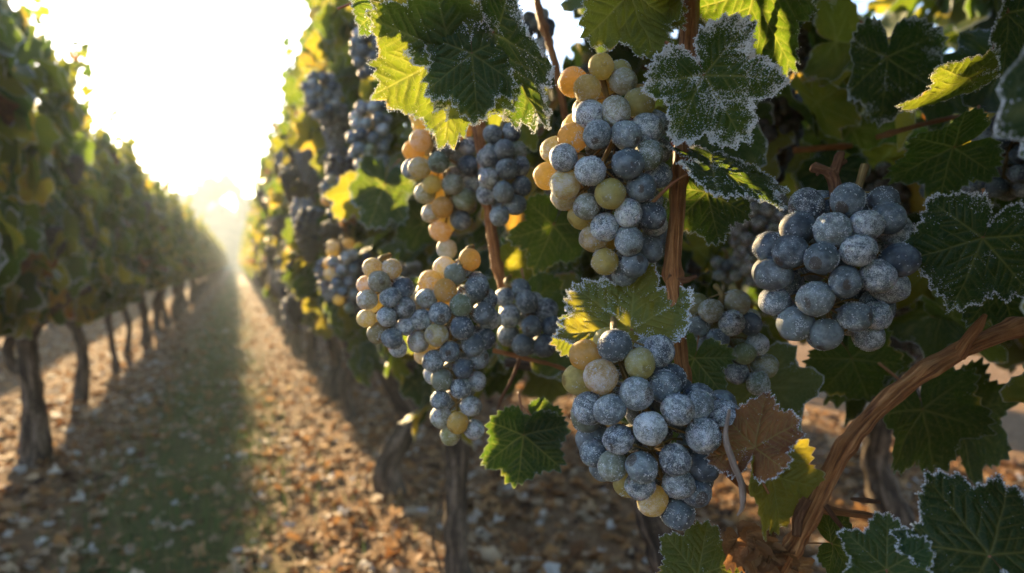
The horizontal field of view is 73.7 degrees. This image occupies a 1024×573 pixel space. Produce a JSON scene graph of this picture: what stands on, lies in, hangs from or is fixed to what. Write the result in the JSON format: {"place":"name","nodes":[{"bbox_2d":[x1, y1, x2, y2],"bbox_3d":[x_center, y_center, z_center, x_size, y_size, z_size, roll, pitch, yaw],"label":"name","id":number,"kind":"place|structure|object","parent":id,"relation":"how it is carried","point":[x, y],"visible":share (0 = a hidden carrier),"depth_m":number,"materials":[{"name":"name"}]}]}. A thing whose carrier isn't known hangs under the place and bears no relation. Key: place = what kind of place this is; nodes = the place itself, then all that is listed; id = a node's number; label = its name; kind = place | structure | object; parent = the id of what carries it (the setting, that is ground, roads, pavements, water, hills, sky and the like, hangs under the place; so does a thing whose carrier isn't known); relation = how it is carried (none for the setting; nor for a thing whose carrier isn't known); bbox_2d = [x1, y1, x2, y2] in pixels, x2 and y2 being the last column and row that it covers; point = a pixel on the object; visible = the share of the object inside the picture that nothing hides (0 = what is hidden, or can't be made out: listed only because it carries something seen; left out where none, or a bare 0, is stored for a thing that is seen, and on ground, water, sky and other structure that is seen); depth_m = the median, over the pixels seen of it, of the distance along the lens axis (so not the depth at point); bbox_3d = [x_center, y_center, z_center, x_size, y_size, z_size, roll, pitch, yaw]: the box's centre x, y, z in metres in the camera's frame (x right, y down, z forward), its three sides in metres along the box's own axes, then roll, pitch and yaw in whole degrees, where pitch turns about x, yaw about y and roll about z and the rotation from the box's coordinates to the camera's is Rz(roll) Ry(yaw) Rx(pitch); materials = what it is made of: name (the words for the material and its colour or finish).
{"place":"outdoors","nodes":[
{"label":"outdoors","id":0,"kind":"place"},
{"bbox_2d":[196,202,244,271],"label":"hill","id":1,"kind":"structure","parent":0,"point":[226,226],"depth_m":72.71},
{"bbox_2d":[177,191,208,219],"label":"tree","id":2,"kind":"object","parent":1,"relation":"on","point":[198,204],"visible":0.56,"depth_m":73.63,"materials":[{"name":"green plant"}]},
{"bbox_2d":[193,171,244,211],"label":"tree","id":3,"kind":"object","parent":1,"relation":"on","point":[211,189],"visible":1,"depth_m":76.19,"materials":[{"name":"green plant"}]},
{"bbox_2d":[234,196,252,221],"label":"tree","id":4,"kind":"object","parent":1,"relation":"on","point":[242,206],"visible":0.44,"depth_m":76.30,"materials":[{"name":"green plant"}]},
{"bbox_2d":[261,195,273,218],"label":"grape bunch","id":5,"kind":"object","parent":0,"point":[265,207],"visible":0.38,"depth_m":4.47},
{"bbox_2d":[9,0,953,209],"label":"sky","id":6,"kind":"structure","parent":0,"point":[197,83],"materials":[{"name":"white"}]},
{"bbox_2d":[0,271,1023,572],"bbox_3d":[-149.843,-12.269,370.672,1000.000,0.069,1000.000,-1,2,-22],"label":"ground","id":7,"kind":"structure","parent":0,"point":[1012,427],"depth_m":3.04,"materials":[{"name":"soil"}]},
{"bbox_2d":[0,7,63,338],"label":"grapevine","id":8,"kind":"object","parent":7,"relation":"on","point":[28,138],"visible":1,"depth_m":2.33,"materials":[{"name":"green plant"}]},
{"bbox_2d":[0,0,114,466],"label":"grapevine","id":9,"kind":"object","parent":7,"relation":"on","point":[70,282],"visible":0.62,"depth_m":3.07,"materials":[{"name":"green plant"}]},
{"bbox_2d":[45,225,67,257],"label":"grape bunch","id":10,"kind":"object","parent":9,"relation":"attached to","point":[51,232],"visible":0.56,"depth_m":2.84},
{"bbox_2d":[62,154,85,184],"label":"grape bunch","id":11,"kind":"object","parent":9,"relation":"attached to","point":[77,161],"visible":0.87,"depth_m":3.14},
{"bbox_2d":[80,219,98,250],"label":"grape bunch","id":12,"kind":"object","parent":9,"relation":"attached to","point":[87,245],"visible":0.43,"depth_m":3.50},
{"bbox_2d":[21,97,146,401],"bbox_3d":[-2.793,-0.160,4.501,0.667,2.003,1.546,-1,2,-22],"label":"grapevine","id":13,"kind":"object","parent":7,"relation":"on","point":[111,163],"visible":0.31,"depth_m":4.41,"materials":[{"name":"green plant"}]},
{"bbox_2d":[85,108,164,372],"bbox_3d":[-3.271,-0.264,5.622,0.703,2.114,1.532,-1,2,-22],"label":"grapevine","id":14,"kind":"object","parent":7,"relation":"on","point":[139,180],"visible":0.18,"depth_m":5.46,"materials":[{"name":"green plant"}]},
{"bbox_2d":[113,135,174,355],"bbox_3d":[-3.656,-0.307,6.628,0.700,2.098,1.558,-1,2,-22],"label":"grapevine","id":15,"kind":"object","parent":7,"relation":"on","point":[162,267],"visible":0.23,"depth_m":6.65,"materials":[{"name":"green plant"}]},
{"bbox_2d":[137,161,177,344],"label":"grapevine","id":16,"kind":"object","parent":7,"relation":"on","point":[146,335],"visible":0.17,"depth_m":7.63,"materials":[{"name":"green plant"}]},
{"bbox_2d":[152,185,186,333],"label":"grapevine","id":17,"kind":"object","parent":7,"relation":"on","point":[177,227],"visible":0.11,"depth_m":8.74,"materials":[{"name":"green plant"}]},
{"bbox_2d":[159,178,193,326],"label":"grapevine","id":18,"kind":"object","parent":7,"relation":"on","point":[166,320],"visible":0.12,"depth_m":9.69,"materials":[{"name":"green plant"}]},
{"bbox_2d":[169,187,198,321],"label":"grapevine","id":19,"kind":"object","parent":7,"relation":"on","point":[192,264],"visible":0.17,"depth_m":10.60,"materials":[{"name":"green plant"}]},
{"bbox_2d":[177,200,198,315],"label":"grapevine","id":20,"kind":"object","parent":7,"relation":"on","point":[189,218],"visible":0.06,"depth_m":11.71,"materials":[{"name":"green plant"}]},
{"bbox_2d":[179,213,200,310],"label":"grapevine","id":21,"kind":"object","parent":7,"relation":"on","point":[181,287],"visible":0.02,"depth_m":12.75,"materials":[{"name":"green plant"}]},
{"bbox_2d":[182,204,203,307],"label":"grapevine","id":22,"kind":"object","parent":7,"relation":"on","point":[185,300],"visible":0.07,"depth_m":13.72,"materials":[{"name":"green plant"}]},
{"bbox_2d":[188,214,208,304],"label":"grapevine","id":23,"kind":"object","parent":7,"relation":"on","point":[203,261],"visible":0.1,"depth_m":14.77,"materials":[{"name":"green plant"}]},
{"bbox_2d":[189,218,208,301],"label":"grapevine","id":24,"kind":"object","parent":7,"relation":"on","point":[204,236],"visible":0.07,"depth_m":15.87,"materials":[{"name":"green plant"}]},
{"bbox_2d":[194,233,209,298],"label":"grapevine","id":25,"kind":"object","parent":7,"relation":"on","point":[207,244],"visible":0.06,"depth_m":16.87,"materials":[{"name":"green plant"}]},
{"bbox_2d":[197,218,212,296],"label":"grapevine","id":26,"kind":"object","parent":7,"relation":"on","point":[199,294],"visible":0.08,"depth_m":17.87,"materials":[{"name":"green plant"}]},
{"bbox_2d":[198,225,213,293],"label":"grapevine","id":27,"kind":"object","parent":7,"relation":"on","point":[201,282],"visible":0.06,"depth_m":18.94,"materials":[{"name":"green plant"}]},
{"bbox_2d":[202,239,214,291],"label":"grapevine","id":28,"kind":"object","parent":7,"relation":"on","point":[203,275],"visible":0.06,"depth_m":20.91,"materials":[{"name":"green plant"}]},
{"bbox_2d":[5,288,415,572],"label":"grass","id":29,"kind":"structure","parent":7,"relation":"on","point":[210,470],"depth_m":3.00,"materials":[{"name":"plant"}]},
{"bbox_2d":[205,231,216,288],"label":"grapevine","id":30,"kind":"object","parent":7,"relation":"on","point":[206,279],"visible":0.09,"depth_m":22.97,"materials":[{"name":"green plant"}]},
{"bbox_2d":[207,233,217,287],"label":"grapevine","id":31,"kind":"object","parent":7,"relation":"on","point":[216,259],"visible":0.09,"depth_m":24.00,"materials":[{"name":"green plant"}]},
{"bbox_2d":[243,213,259,295],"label":"grapevine","id":32,"kind":"object","parent":7,"relation":"on","point":[245,253],"visible":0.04,"depth_m":18.14,"materials":[{"name":"green plant"}]},
{"bbox_2d":[245,214,264,305],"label":"grapevine","id":33,"kind":"object","parent":7,"relation":"on","point":[251,274],"visible":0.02,"depth_m":14.34,"materials":[{"name":"green plant"}]},
{"bbox_2d":[245,181,269,307],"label":"grapevine","id":34,"kind":"object","parent":7,"relation":"on","point":[267,298],"visible":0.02,"depth_m":13.21,"materials":[{"name":"green plant"}]},
{"bbox_2d":[245,176,273,315],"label":"grapevine","id":35,"kind":"object","parent":7,"relation":"on","point":[270,311],"visible":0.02,"depth_m":11.58,"materials":[{"name":"green plant"}]},
{"bbox_2d":[250,202,275,320],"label":"grapevine","id":36,"kind":"object","parent":7,"relation":"on","point":[252,246],"visible":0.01,"depth_m":10.71,"materials":[{"name":"green plant"}]},
{"bbox_2d":[247,146,283,326],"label":"grapevine","id":37,"kind":"object","parent":7,"relation":"on","point":[279,321],"visible":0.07,"depth_m":9.53,"materials":[{"name":"green plant"}]},
{"bbox_2d":[249,115,292,344],"bbox_3d":[-2.477,-0.562,7.565,0.808,2.571,1.402,-1,2,-22],"label":"grapevine","id":38,"kind":"object","parent":7,"relation":"on","point":[255,230],"visible":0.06,"depth_m":7.54,"materials":[{"name":"green plant"}]},
{"bbox_2d":[252,101,303,356],"bbox_3d":[-2.107,-0.488,6.661,0.778,2.469,1.379,-1,2,-22],"label":"grapevine","id":39,"kind":"object","parent":7,"relation":"on","point":[296,348],"visible":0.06,"depth_m":6.59,"materials":[{"name":"green plant"}]},
{"bbox_2d":[255,189,265,206],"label":"grape bunch","id":40,"kind":"object","parent":39,"relation":"attached to","point":[259,193],"visible":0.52,"depth_m":6.04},
{"bbox_2d":[260,51,319,370],"bbox_3d":[-1.665,-0.479,5.641,0.830,2.567,1.382,-1,2,-22],"label":"grapevine","id":41,"kind":"object","parent":7,"relation":"on","point":[312,362],"visible":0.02,"depth_m":5.42,"materials":[{"name":"green plant"}]},
{"bbox_2d":[259,266,267,285],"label":"grape bunch","id":42,"kind":"object","parent":41,"relation":"attached to","point":[263,273],"visible":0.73,"depth_m":5.67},
{"bbox_2d":[275,28,343,398],"bbox_3d":[-1.239,-0.425,4.608,0.721,2.530,1.375,-1,2,-22],"label":"grapevine","id":43,"kind":"object","parent":7,"relation":"on","point":[330,387],"visible":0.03,"depth_m":4.57,"materials":[{"name":"green plant"}]},
{"bbox_2d":[264,257,276,272],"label":"grape bunch","id":44,"kind":"object","parent":43,"relation":"attached to","point":[270,267],"visible":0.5,"depth_m":4.95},
{"bbox_2d":[266,275,275,296],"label":"grape bunch","id":45,"kind":"object","parent":43,"relation":"attached to","point":[273,293],"visible":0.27,"depth_m":4.82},
{"bbox_2d":[267,217,274,237],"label":"grape bunch","id":46,"kind":"object","parent":43,"relation":"attached to","point":[269,225],"visible":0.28,"depth_m":4.47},
{"bbox_2d":[265,245,278,264],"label":"grape bunch","id":47,"kind":"object","parent":43,"relation":"attached to","point":[271,250],"visible":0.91,"depth_m":4.67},
{"bbox_2d":[263,0,405,420],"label":"grapevine","id":48,"kind":"object","parent":7,"relation":"on","point":[277,202],"visible":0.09,"depth_m":3.96,"materials":[{"name":"green plant"}]},
{"bbox_2d":[268,270,280,291],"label":"grape bunch","id":49,"kind":"object","parent":48,"relation":"attached to","point":[273,275],"visible":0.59,"depth_m":3.97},
{"bbox_2d":[271,219,280,239],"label":"grape bunch","id":50,"kind":"object","parent":48,"relation":"attached to","point":[275,233],"visible":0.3,"depth_m":4.21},
{"bbox_2d":[273,161,278,180],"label":"grape bunch","id":51,"kind":"object","parent":48,"relation":"attached to","point":[276,170],"visible":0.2,"depth_m":3.86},
{"bbox_2d":[274,276,286,303],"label":"grape bunch","id":52,"kind":"object","parent":48,"relation":"attached to","point":[278,284],"visible":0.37,"depth_m":3.74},
{"bbox_2d":[274,214,287,238],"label":"grape bunch","id":53,"kind":"object","parent":48,"relation":"attached to","point":[279,219],"visible":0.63,"depth_m":4.02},
{"bbox_2d":[274,148,292,173],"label":"grape bunch","id":54,"kind":"object","parent":48,"relation":"attached to","point":[279,157],"visible":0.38,"depth_m":3.23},
{"bbox_2d":[281,285,295,298],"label":"grape bunch","id":55,"kind":"object","parent":48,"relation":"attached to","point":[285,292],"visible":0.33,"depth_m":3.67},
{"bbox_2d":[271,0,419,498],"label":"grapevine","id":56,"kind":"object","parent":7,"relation":"on","point":[299,279],"visible":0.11,"depth_m":2.61,"materials":[{"name":"green plant"}]},
{"bbox_2d":[279,298,300,331],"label":"grape bunch","id":57,"kind":"object","parent":56,"relation":"attached to","point":[289,325],"visible":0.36,"depth_m":3.12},
{"bbox_2d":[285,128,296,166],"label":"grape bunch","id":58,"kind":"object","parent":56,"relation":"attached to","point":[291,154],"visible":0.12,"depth_m":2.71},
{"bbox_2d":[278,166,309,205],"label":"grape bunch","id":59,"kind":"object","parent":56,"relation":"attached to","point":[288,176],"visible":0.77,"depth_m":2.54,"materials":[{"name":"food"}]},
{"bbox_2d":[285,294,302,324],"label":"grape bunch","id":60,"kind":"object","parent":56,"relation":"attached to","point":[294,308],"visible":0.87,"depth_m":2.97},
{"bbox_2d":[290,198,315,239],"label":"grape bunch","id":61,"kind":"object","parent":56,"relation":"attached to","point":[296,206],"visible":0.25,"depth_m":2.28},
{"bbox_2d":[293,149,315,183],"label":"grape bunch","id":62,"kind":"object","parent":56,"relation":"attached to","point":[305,168],"visible":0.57,"depth_m":2.52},
{"bbox_2d":[293,217,321,262],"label":"grape bunch","id":63,"kind":"object","parent":56,"relation":"attached to","point":[308,252],"visible":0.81,"depth_m":2.09,"materials":[{"name":"food"}]},
{"bbox_2d":[296,207,324,246],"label":"grape bunch","id":64,"kind":"object","parent":56,"relation":"attached to","point":[313,214],"visible":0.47,"depth_m":2.09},
{"bbox_2d":[308,170,320,206],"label":"grape bunch","id":65,"kind":"object","parent":56,"relation":"attached to","point":[312,180],"visible":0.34,"depth_m":2.42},
{"bbox_2d":[314,257,334,302],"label":"grape bunch","id":66,"kind":"object","parent":56,"relation":"attached to","point":[324,285],"visible":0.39,"depth_m":2.04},
{"bbox_2d":[319,102,350,149],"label":"grape bunch","id":67,"kind":"object","parent":56,"relation":"attached to","point":[335,130],"visible":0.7,"depth_m":1.93,"materials":[{"name":"food"}]},
{"bbox_2d":[323,146,349,174],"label":"grape bunch","id":68,"kind":"object","parent":56,"relation":"attached to","point":[343,151],"visible":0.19,"depth_m":1.93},
{"bbox_2d":[286,0,669,572],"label":"grapevine","id":69,"kind":"object","parent":7,"relation":"on","point":[413,241],"visible":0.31,"depth_m":1.84,"materials":[{"name":"green plant"}]},
{"bbox_2d":[300,105,321,131],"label":"grape bunch","id":70,"kind":"object","parent":69,"relation":"attached to","point":[307,109],"visible":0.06,"depth_m":2.25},
{"bbox_2d":[301,70,342,121],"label":"grape bunch","id":71,"kind":"object","parent":69,"relation":"attached to","point":[312,88],"visible":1,"depth_m":1.78,"materials":[{"name":"blue"}]},
{"bbox_2d":[319,174,345,222],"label":"grape bunch","id":72,"kind":"object","parent":69,"relation":"attached to","point":[330,181],"visible":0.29,"depth_m":1.58,"materials":[{"name":"blue"}]},
{"bbox_2d":[318,220,351,258],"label":"grape bunch","id":73,"kind":"object","parent":69,"relation":"attached to","point":[330,231],"visible":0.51,"depth_m":1.90,"materials":[{"name":"food"}]},
{"bbox_2d":[323,234,358,313],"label":"grape bunch","id":74,"kind":"object","parent":69,"relation":"attached to","point":[341,272],"visible":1,"depth_m":1.44,"materials":[{"name":"blue"}]},
{"bbox_2d":[325,154,356,175],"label":"grape bunch","id":75,"kind":"object","parent":69,"relation":"attached to","point":[343,165],"visible":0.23,"depth_m":1.73,"materials":[{"name":"food"}]},
{"bbox_2d":[352,252,370,314],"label":"grape bunch","id":76,"kind":"object","parent":69,"relation":"attached to","point":[361,260],"visible":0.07,"depth_m":1.81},
{"bbox_2d":[398,261,423,354],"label":"grape bunch","id":77,"kind":"object","parent":69,"relation":"attached to","point":[410,269],"visible":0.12,"depth_m":1.33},
{"bbox_2d":[655,228,667,264],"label":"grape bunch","id":78,"kind":"object","parent":69,"relation":"attached to","point":[662,237],"visible":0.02,"depth_m":1.31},
{"bbox_2d":[683,232,709,284],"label":"grape bunch","id":79,"kind":"object","parent":69,"relation":"attached to","point":[693,267],"visible":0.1,"depth_m":1.33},
{"bbox_2d":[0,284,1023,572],"bbox_3d":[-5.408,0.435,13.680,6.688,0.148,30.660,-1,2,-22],"label":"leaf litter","id":80,"kind":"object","parent":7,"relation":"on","point":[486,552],"visible":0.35,"depth_m":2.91,"materials":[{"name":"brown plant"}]},
{"bbox_2d":[337,0,1023,572],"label":"grapevine","id":81,"kind":"object","parent":7,"relation":"on","point":[447,72],"visible":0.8,"depth_m":0.57,"materials":[{"name":"green plant"}]},
{"bbox_2d":[349,27,378,79],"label":"grape bunch","id":82,"kind":"object","parent":81,"relation":"attached to","point":[360,50],"visible":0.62,"depth_m":1.30,"materials":[{"name":"blue"}]},
{"bbox_2d":[346,100,392,168],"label":"grape bunch","id":83,"kind":"object","parent":81,"relation":"attached to","point":[377,139],"visible":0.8,"depth_m":1.28,"materials":[{"name":"blue"}]},
{"bbox_2d":[356,253,415,356],"bbox_3d":[-0.112,0.017,0.603,0.052,0.094,0.052,-1,2,-22],"label":"grape bunch","id":84,"kind":"object","parent":81,"relation":"attached to","point":[385,302],"visible":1,"depth_m":0.59,"materials":[{"name":"blue"}]},
{"bbox_2d":[401,114,479,258],"bbox_3d":[-0.079,-0.121,0.783,0.091,0.181,0.081,-1,2,-22],"label":"grape bunch","id":85,"kind":"object","parent":81,"relation":"attached to","point":[448,214],"visible":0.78,"depth_m":0.77,"materials":[{"name":"orange"}]},
{"bbox_2d":[407,244,500,445],"bbox_3d":[-0.055,0.053,0.623,0.089,0.185,0.081,-1,2,-22],"label":"grape bunch","id":86,"kind":"object","parent":81,"relation":"attached to","point":[440,298],"visible":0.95,"depth_m":0.60,"materials":[{"name":"blue"}]},
{"bbox_2d":[476,121,531,225],"bbox_3d":[-0.011,-0.120,0.713,0.057,0.115,0.058,-1,2,-22],"label":"grape bunch","id":87,"kind":"object","parent":81,"relation":"attached to","point":[502,154],"visible":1,"depth_m":0.70,"materials":[{"name":"blue"}]},
{"bbox_2d":[496,274,558,357],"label":"grape bunch","id":88,"kind":"object","parent":81,"relation":"attached to","point":[535,317],"visible":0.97,"depth_m":0.70,"materials":[{"name":"blue"}]},
{"bbox_2d":[522,8,555,49],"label":"leaf","id":89,"kind":"object","parent":81,"relation":"attached to","point":[530,19],"visible":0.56,"depth_m":0.99,"materials":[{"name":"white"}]},
{"bbox_2d":[533,53,672,286],"bbox_3d":[0.068,-0.086,0.503,0.097,0.173,0.095,-1,2,-22],"label":"grape bunch","id":90,"kind":"object","parent":81,"relation":"attached to","point":[589,190],"visible":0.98,"depth_m":0.48,"materials":[{"name":"blue"}]},
{"bbox_2d":[604,231,648,283],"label":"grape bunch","id":91,"kind":"object","parent":81,"relation":"attached to","point":[645,235],"visible":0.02,"depth_m":1.21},
{"bbox_2d":[562,316,738,530],"bbox_3d":[0.095,0.093,0.462,0.115,0.141,0.102,-1,2,-22],"label":"grape bunch","id":92,"kind":"object","parent":81,"relation":"attached to","point":[606,401],"visible":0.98,"depth_m":0.43,"materials":[{"name":"blue"}]},
{"bbox_2d":[710,247,742,283],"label":"grape bunch","id":93,"kind":"object","parent":81,"relation":"attached to","point":[723,272],"visible":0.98,"depth_m":0.99,"materials":[{"name":"blue"}]},
{"bbox_2d":[687,283,778,395],"bbox_3d":[0.191,0.046,0.603,0.081,0.096,0.066,-1,2,-22],"label":"grape bunch","id":94,"kind":"object","parent":81,"relation":"attached to","point":[732,318],"visible":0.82,"depth_m":0.58,"materials":[{"name":"blue"}]},
{"bbox_2d":[729,190,788,287],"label":"grape bunch","id":95,"kind":"object","parent":81,"relation":"attached to","point":[765,216],"visible":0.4,"depth_m":0.96,"materials":[{"name":"food"}]},
{"bbox_2d":[758,85,804,184],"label":"leaf","id":96,"kind":"object","parent":81,"relation":"attached to","point":[782,108],"visible":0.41,"depth_m":0.99,"materials":[{"name":"plant"}]},
{"bbox_2d":[790,27,811,71],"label":"grape bunch","id":97,"kind":"object","parent":81,"relation":"attached to","point":[804,49],"visible":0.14,"depth_m":1.10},
{"bbox_2d":[751,151,921,351],"bbox_3d":[0.215,-0.022,0.456,0.102,0.136,0.093,-1,2,-22],"label":"grape bunch","id":98,"kind":"object","parent":81,"relation":"attached to","point":[838,232],"visible":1,"depth_m":0.43,"materials":[{"name":"blue"}]},
{"bbox_2d":[862,161,911,218],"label":"grape bunch","id":99,"kind":"object","parent":81,"relation":"attached to","point":[875,176],"visible":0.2,"depth_m":0.92,"materials":[{"name":"food"}]},
{"bbox_2d":[890,336,915,376],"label":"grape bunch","id":100,"kind":"object","parent":81,"relation":"attached to","point":[895,343],"visible":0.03,"depth_m":1.02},
{"bbox_2d":[894,306,921,355],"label":"leaf","id":101,"kind":"object","parent":81,"relation":"attached to","point":[911,348],"visible":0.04,"depth_m":0.98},
{"bbox_2d":[961,115,1023,200],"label":"leaf","id":102,"kind":"object","parent":81,"relation":"attached to","point":[1008,185],"visible":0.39,"depth_m":0.69,"materials":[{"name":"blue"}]},
{"bbox_2d":[722,71,825,318],"bbox_3d":[0.897,-0.105,3.271,0.667,1.990,1.546,-1,2,-22],"label":"grapevine","id":103,"kind":"object","parent":7,"relation":"on","point":[755,292],"depth_m":2.58,"materials":[{"name":"green plant"}]},
{"bbox_2d":[722,0,1023,528],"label":"grapevine","id":104,"kind":"object","parent":7,"relation":"on","point":[953,18],"visible":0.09,"depth_m":2.25,"materials":[{"name":"green plant"}]},
{"bbox_2d":[905,354,923,406],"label":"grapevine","id":105,"kind":"object","parent":7,"relation":"on","point":[918,359],"depth_m":3.85,"materials":[{"name":"green plant"}]},
{"bbox_2d":[836,0,1023,572],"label":"grapevine","id":106,"kind":"object","parent":7,"relation":"on","point":[963,526],"visible":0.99,"depth_m":0.39,"materials":[{"name":"green plant"}]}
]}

